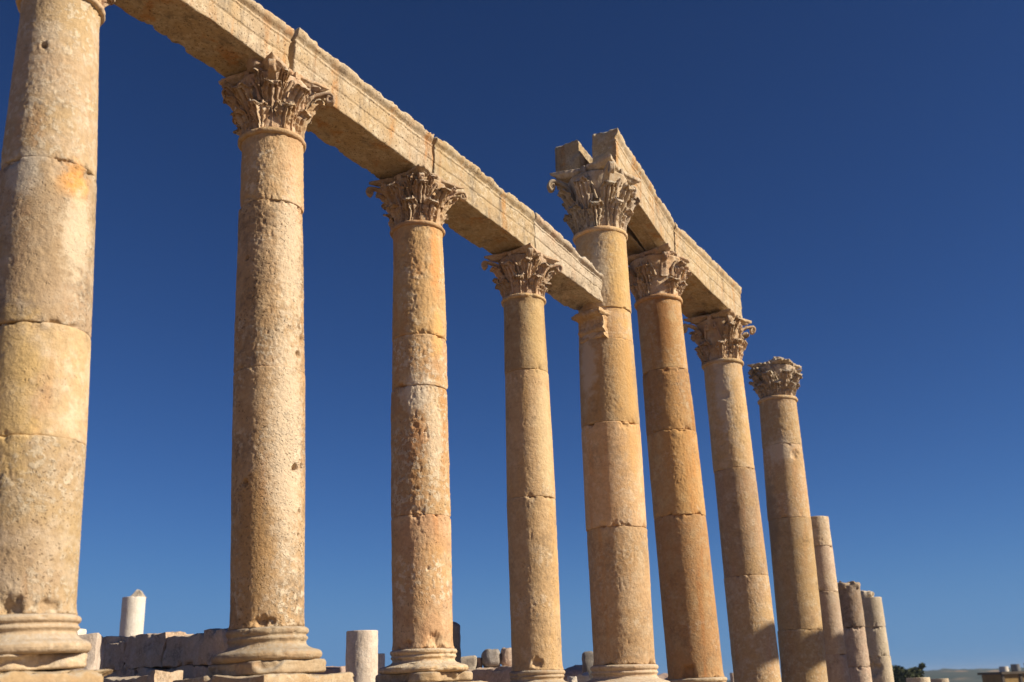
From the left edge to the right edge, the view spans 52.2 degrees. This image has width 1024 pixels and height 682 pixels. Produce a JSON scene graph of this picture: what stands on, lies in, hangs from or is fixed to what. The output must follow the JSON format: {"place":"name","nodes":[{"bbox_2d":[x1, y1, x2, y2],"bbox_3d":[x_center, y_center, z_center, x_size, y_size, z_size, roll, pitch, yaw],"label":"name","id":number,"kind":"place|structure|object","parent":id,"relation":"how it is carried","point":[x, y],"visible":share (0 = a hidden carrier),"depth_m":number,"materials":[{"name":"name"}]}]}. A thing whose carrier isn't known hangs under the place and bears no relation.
{"place":"outdoors","nodes":[
{"label":"outdoors","id":0,"kind":"place"},
{"bbox_2d":[0,0,1023,679],"label":"sky","id":1,"kind":"structure","parent":0,"point":[855,167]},
{"bbox_2d":[730,673,733,681],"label":"pillar","id":2,"kind":"structure","parent":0,"point":[731,677],"depth_m":55.89,"materials":[{"name":"beige stone"}]},
{"bbox_2d":[747,357,827,681],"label":"corinthian column","id":3,"kind":"structure","parent":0,"point":[775,383],"depth_m":24.12,"materials":[{"name":"stone"}]},
{"bbox_2d":[726,668,1023,681],"bbox_3d":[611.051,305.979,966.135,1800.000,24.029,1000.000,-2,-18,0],"label":"hill","id":4,"kind":"structure","parent":0,"point":[961,675],"depth_m":927.38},
{"bbox_3d":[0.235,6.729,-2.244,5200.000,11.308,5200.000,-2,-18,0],"label":"ground","id":5,"kind":"structure","parent":0,"visible":0},
{"bbox_2d":[0,669,112,681],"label":"stone pedestal","id":6,"kind":"object","parent":5,"relation":"on","point":[62,676],"visible":0.99,"depth_m":7.87,"materials":[{"name":"beige stone"}]},
{"bbox_2d":[0,0,114,672],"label":"corinthian column","id":7,"kind":"structure","parent":6,"relation":"on","point":[48,184],"depth_m":8.66,"materials":[{"name":"beige stone"}]},
{"bbox_2d":[77,628,86,634],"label":"marble block","id":8,"kind":"structure","parent":5,"relation":"on","point":[80,631],"depth_m":15.19,"materials":[{"name":"white stone"}]},
{"bbox_2d":[72,633,102,669],"bbox_3d":[-5.253,4.333,12.808,0.356,1.429,0.549,2,-19,-11],"label":"marble block","id":9,"kind":"object","parent":5,"relation":"on","point":[94,661],"depth_m":12.78,"materials":[{"name":"stone"}]},
{"bbox_2d":[119,589,145,636],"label":"broken column","id":10,"kind":"structure","parent":5,"relation":"on","point":[132,614],"depth_m":41.76,"materials":[{"name":"white stone"}]},
{"bbox_2d":[103,670,182,681],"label":"wall ledge","id":11,"kind":"object","parent":5,"relation":"on","point":[157,676],"depth_m":16.73,"materials":[{"name":"stone"}]},
{"bbox_2d":[102,628,227,678],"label":"stone wall","id":12,"kind":"structure","parent":5,"relation":"on","point":[190,655],"depth_m":18.66,"materials":[{"name":"grey stone"}]},
{"bbox_2d":[173,672,353,681],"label":"stone pedestal","id":13,"kind":"object","parent":5,"relation":"on","point":[331,677],"visible":0.98,"depth_m":9.73,"materials":[{"name":"beige stone"}]},
{"bbox_2d":[207,52,334,675],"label":"corinthian column","id":14,"kind":"structure","parent":13,"relation":"on","point":[277,104],"depth_m":10.84,"materials":[{"name":"stone"}]},
{"bbox_2d":[114,0,293,77],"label":"architrave block","id":15,"kind":"structure","parent":14,"relation":"on","point":[225,38],"depth_m":11.54,"materials":[{"name":"stone"}]},
{"bbox_2d":[246,57,265,73],"bbox_3d":[-2.907,-3.149,11.899,0.236,0.194,0.242,13,-18,-38],"label":"wedge stone","id":16,"kind":"object","parent":14,"relation":"on","point":[251,63],"visible":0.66,"depth_m":11.81,"materials":[{"name":"brown stone"}]},
{"bbox_2d":[288,27,433,178],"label":"architrave block","id":17,"kind":"structure","parent":14,"relation":"on","point":[368,127],"depth_m":13.29,"materials":[{"name":"stone"}]},
{"bbox_2d":[307,666,345,674],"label":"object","id":18,"kind":"structure","parent":5,"relation":"on","point":[333,669],"depth_m":19.95,"materials":[{"name":"beige stone"}]},
{"bbox_2d":[345,630,377,681],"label":"broken column","id":19,"kind":"structure","parent":5,"relation":"on","point":[361,659],"depth_m":18.02,"materials":[{"name":"stone"}]},
{"bbox_2d":[378,653,384,674],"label":"broken column","id":20,"kind":"structure","parent":5,"relation":"on","point":[381,660],"depth_m":22.70,"materials":[{"name":"white stone"}]},
{"bbox_2d":[453,621,460,681],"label":"stone slab","id":21,"kind":"structure","parent":5,"relation":"on","point":[456,635],"depth_m":19.09,"materials":[{"name":"grey stone"}]},
{"bbox_2d":[445,681,486,681],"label":"stone pedestal","id":22,"kind":"object","parent":5,"relation":"on","point":[465,681],"visible":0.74,"depth_m":12.39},
{"bbox_2d":[365,164,472,681],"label":"corinthian column","id":23,"kind":"structure","parent":22,"relation":"on","point":[419,200],"depth_m":12.94,"materials":[{"name":"stone"}]},
{"bbox_2d":[431,137,534,254],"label":"architrave block","id":24,"kind":"structure","parent":23,"relation":"on","point":[490,215],"depth_m":15.36,"materials":[{"name":"stone"}]},
{"bbox_2d":[461,666,511,681],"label":"stone wall","id":25,"kind":"structure","parent":5,"relation":"on","point":[496,674],"depth_m":20.99,"materials":[{"name":"stone"}]},
{"bbox_2d":[461,655,476,669],"bbox_3d":[-0.922,6.686,21.569,0.405,0.362,0.388,-2,-18,0],"label":"rounded stone","id":26,"kind":"object","parent":25,"relation":"on","point":[470,662],"visible":0.48,"depth_m":21.42,"materials":[{"name":"beige stone"}]},
{"bbox_2d":[476,657,482,667],"bbox_3d":[-0.683,6.658,21.609,0.136,0.222,0.134,-16,-23,36],"label":"rounded stone","id":27,"kind":"object","parent":25,"relation":"on","point":[479,662],"visible":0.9,"depth_m":21.56,"materials":[{"name":"stone"}]},
{"bbox_2d":[481,649,500,667],"bbox_3d":[-0.432,6.564,21.608,0.382,0.380,0.407,4,-19,-16],"label":"rounded stone","id":28,"kind":"object","parent":25,"relation":"on","point":[490,657],"visible":0.99,"depth_m":21.48,"materials":[{"name":"grey stone"}]},
{"bbox_2d":[501,647,511,665],"bbox_3d":[-0.082,6.547,21.634,0.338,0.400,0.325,10,-22,-32],"label":"rounded stone","id":29,"kind":"object","parent":25,"relation":"on","point":[506,656],"visible":0.76,"depth_m":21.50,"materials":[{"name":"beige stone"}]},
{"bbox_2d":[567,676,576,681],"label":"marble block","id":30,"kind":"structure","parent":5,"relation":"on","point":[571,679],"depth_m":17.92,"materials":[{"name":"white stone"}]},
{"bbox_2d":[563,665,582,680],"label":"rubble mound","id":31,"kind":"object","parent":5,"relation":"on","point":[574,670],"visible":0.2,"depth_m":24.41,"materials":[{"name":"grey stone"}]},
{"bbox_2d":[577,672,589,681],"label":"marble block","id":32,"kind":"structure","parent":5,"relation":"on","point":[584,677],"depth_m":18.38,"materials":[{"name":"white stone"}]},
{"bbox_2d":[582,651,593,679],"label":"stone slab","id":33,"kind":"structure","parent":5,"relation":"on","point":[587,660],"depth_m":20.86,"materials":[{"name":"grey stone"}]},
{"bbox_2d":[657,673,667,679],"bbox_3d":[5.379,13.084,37.421,2.292,2.347,2.340,-2,-18,0],"label":"rubble mound","id":34,"kind":"object","parent":5,"relation":"on","point":[664,676],"visible":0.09,"depth_m":37.83,"materials":[{"name":"beige stone"}]},
{"bbox_2d":[837,581,871,681],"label":"broken column","id":35,"kind":"structure","parent":5,"relation":"on","point":[853,623],"depth_m":26.49,"materials":[{"name":"stone"}]},
{"bbox_2d":[860,590,893,681],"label":"broken column","id":36,"kind":"structure","parent":5,"relation":"on","point":[880,666],"depth_m":27.98,"materials":[{"name":"beige stone"}]},
{"bbox_2d":[892,662,925,681],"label":"tree","id":37,"kind":"object","parent":5,"relation":"on","point":[900,674],"visible":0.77,"depth_m":84.95,"materials":[{"name":"green plant"}]},
{"bbox_2d":[906,677,930,681],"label":"column stump","id":38,"kind":"object","parent":5,"relation":"on","point":[922,679],"visible":1,"depth_m":29.63,"materials":[{"name":"beige stone"}]},
{"bbox_2d":[930,678,948,681],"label":"column stump","id":39,"kind":"object","parent":5,"relation":"on","point":[940,680],"visible":0.99,"depth_m":31.70,"materials":[{"name":"beige stone"}]},
{"bbox_2d":[977,671,1023,681],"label":"yellow building","id":40,"kind":"structure","parent":5,"relation":"on","point":[1015,676],"depth_m":91.68,"materials":[{"name":"paint"}]},
{"bbox_2d":[999,666,1008,671],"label":"water tank","id":41,"kind":"object","parent":40,"relation":"on","point":[1004,669],"visible":1,"depth_m":92.68,"materials":[{"name":"paint"}]},
{"bbox_2d":[1010,664,1020,671],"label":"water tank","id":42,"kind":"object","parent":40,"relation":"on","point":[1015,667],"visible":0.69,"depth_m":93.11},
{"bbox_3d":[6.592,8.823,23.015,1.620,1.020,1.633,-14,-22,31],"label":"stone pedestal","id":43,"kind":"object","parent":5,"relation":"on","visible":0},
{"bbox_2d":[811,516,849,681],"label":"broken column","id":44,"kind":"structure","parent":43,"relation":"on","point":[835,651],"depth_m":25.13,"materials":[{"name":"stone"}]},
{"bbox_3d":[0.393,5.681,14.016,1.133,1.713,1.139,-14,-22,31],"label":"stone pedestal","id":45,"kind":"object","parent":5,"relation":"on","visible":0},
{"bbox_2d":[481,243,566,681],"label":"corinthian column","id":46,"kind":"structure","parent":45,"relation":"on","point":[523,276],"depth_m":15.00,"materials":[{"name":"yellow stone"}]},
{"bbox_2d":[533,213,602,310],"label":"architrave block","id":47,"kind":"structure","parent":46,"relation":"on","point":[576,283],"depth_m":16.86,"materials":[{"name":"beige stone"}]},
{"bbox_3d":[1.737,6.121,15.410,1.519,1.658,1.512,-14,-22,31],"label":"stone pedestal","id":48,"kind":"object","parent":5,"relation":"on","visible":0},
{"bbox_2d":[547,153,669,681],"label":"corinthian column","id":49,"kind":"structure","parent":48,"relation":"on","point":[595,196],"depth_m":16.55,"materials":[{"name":"beige stone"}]},
{"bbox_3d":[3.215,6.923,17.627,1.534,1.448,1.548,-14,-22,31],"label":"stone pedestal","id":50,"kind":"object","parent":5,"relation":"on","visible":0},
{"bbox_2d":[627,243,726,681],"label":"corinthian column","id":51,"kind":"structure","parent":50,"relation":"on","point":[657,284],"depth_m":18.75,"materials":[{"name":"beige stone"}]},
{"bbox_2d":[555,140,644,255],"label":"architrave block","id":52,"kind":"structure","parent":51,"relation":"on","point":[574,154],"depth_m":18.99,"materials":[{"name":"stone"}]},
{"bbox_2d":[592,128,674,250],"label":"architrave block","id":53,"kind":"structure","parent":51,"relation":"on","point":[651,224],"depth_m":19.42,"materials":[{"name":"stone"}]},
{"bbox_3d":[4.908,7.941,20.291,1.492,1.096,1.481,-14,-22,31],"label":"stone pedestal","id":54,"kind":"object","parent":5,"relation":"on","visible":0},
{"bbox_2d":[683,308,781,681],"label":"corinthian column","id":55,"kind":"structure","parent":54,"relation":"on","point":[719,338],"depth_m":21.50,"materials":[{"name":"stone"}]},
{"bbox_2d":[681,290,709,317],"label":"architrave block","id":56,"kind":"structure","parent":55,"relation":"on","point":[691,306],"depth_m":22.67,"materials":[{"name":"stone"}]},
{"bbox_2d":[673,222,741,317],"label":"architrave block","id":57,"kind":"structure","parent":55,"relation":"on","point":[712,286],"depth_m":22.00,"materials":[{"name":"stone"}]}
]}

